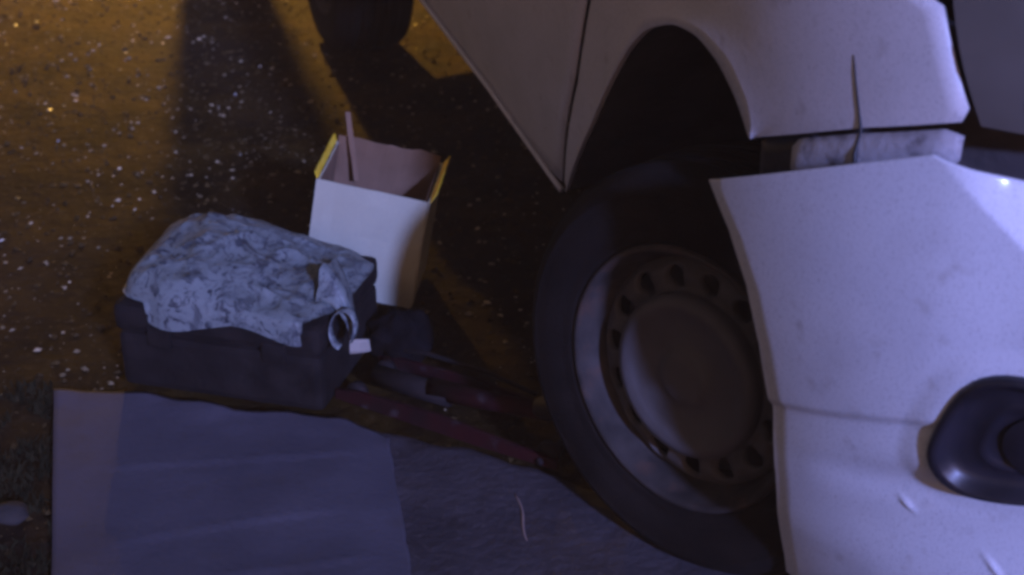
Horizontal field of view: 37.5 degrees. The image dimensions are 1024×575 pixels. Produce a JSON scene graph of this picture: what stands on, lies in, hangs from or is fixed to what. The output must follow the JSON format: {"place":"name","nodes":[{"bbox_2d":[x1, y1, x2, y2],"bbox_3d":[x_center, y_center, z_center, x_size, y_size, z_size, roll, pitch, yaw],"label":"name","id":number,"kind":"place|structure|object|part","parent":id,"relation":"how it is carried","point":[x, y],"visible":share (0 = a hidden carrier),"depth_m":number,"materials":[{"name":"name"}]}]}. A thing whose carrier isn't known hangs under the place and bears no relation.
{"place":"outdoors","nodes":[
{"label":"outdoors","id":0,"kind":"place"},
{"bbox_2d":[0,0,607,574],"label":"ground","id":1,"kind":"structure","parent":0,"point":[30,172],"depth_m":3.66,"materials":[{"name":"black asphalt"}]},
{"bbox_2d":[0,501,28,525],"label":"stone","id":2,"kind":"object","parent":1,"relation":"on","point":[12,513],"visible":1,"depth_m":2.39,"materials":[{"name":"grey stone"}]},
{"bbox_2d":[0,378,53,574],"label":"moss","id":3,"kind":"object","parent":1,"relation":"on","point":[31,387],"visible":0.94,"depth_m":2.53,"materials":[{"name":"green plant"}]},
{"bbox_2d":[114,255,376,409],"bbox_3d":[-0.483,0.059,2.804,0.396,0.169,0.310,7,28,13],"label":"tool case","id":4,"kind":"object","parent":1,"relation":"on","point":[313,371],"visible":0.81,"depth_m":2.68,"materials":[{"name":"black plastic"}]},
{"bbox_2d":[123,212,373,349],"bbox_3d":[-0.464,-0.028,2.751,0.464,0.139,0.318,7,28,13],"label":"cloth","id":5,"kind":"object","parent":4,"relation":"on","point":[196,271],"visible":1,"depth_m":2.67,"materials":[{"name":"grey fabric"}]},
{"bbox_2d":[350,339,370,353],"bbox_3d":[-0.301,0.110,2.767,0.080,0.022,0.024,-7,66,-1],"label":"paper scrap","id":6,"kind":"object","parent":4,"relation":"on","point":[359,346],"visible":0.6,"depth_m":2.77,"materials":[{"name":"white paper"}]},
{"bbox_2d":[0,0,603,410],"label":"pale grit","id":7,"kind":"object","parent":1,"relation":"on","point":[84,368],"visible":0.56,"depth_m":3.81,"materials":[{"name":"grey gravel"}]},
{"bbox_2d":[309,112,450,308],"bbox_3d":[-0.271,-0.157,3.028,0.243,0.315,0.186,12,30,0],"label":"cardboard box","id":8,"kind":"object","parent":1,"relation":"on","point":[378,201],"visible":0.91,"depth_m":2.98,"materials":[{"name":"white cardboard"}]},
{"bbox_2d":[366,308,433,361],"bbox_3d":[-0.210,0.086,2.831,0.129,0.100,0.128,0,28,0],"label":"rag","id":9,"kind":"object","parent":1,"relation":"on","point":[394,333],"visible":0.84,"depth_m":2.79,"materials":[{"name":"black fabric"}]},
{"bbox_2d":[335,348,562,469],"bbox_3d":[-0.092,0.190,2.656,0.473,0.087,0.162,15,31,27],"label":"trolley jack","id":10,"kind":"object","parent":1,"relation":"on","point":[428,383],"visible":0.76,"depth_m":2.64,"materials":[{"name":"red paint"}]},
{"bbox_2d":[308,0,1023,574],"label":"car","id":11,"kind":"object","parent":1,"relation":"on","point":[778,314],"visible":1,"depth_m":1.89,"materials":[{"name":"white paint"}]},
{"bbox_3d":[-0.033,-0.622,2.876,0.047,0.642,1.135,-9,29,-16],"label":"front door","id":12,"kind":"part","parent":11,"relation":"part of","materials":[{"name":"white paint"}]},
{"bbox_2d":[376,431,789,574],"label":"pavement","id":13,"kind":"structure","parent":0,"point":[461,510],"depth_m":2.39,"materials":[{"name":"grey concrete"}]},
{"bbox_2d":[51,388,410,574],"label":"cardboard sheet","id":14,"kind":"object","parent":13,"relation":"on","point":[146,483],"visible":1,"depth_m":2.44,"materials":[{"name":"grey cardboard"}]},
{"bbox_2d":[514,494,527,540],"bbox_3d":[0.022,0.388,2.372,0.012,0.014,0.204,-5,28,-9],"label":"wire","id":15,"kind":"object","parent":13,"relation":"on","point":[522,517],"visible":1,"depth_m":2.40,"materials":[{"name":"grey metal"}]}
]}

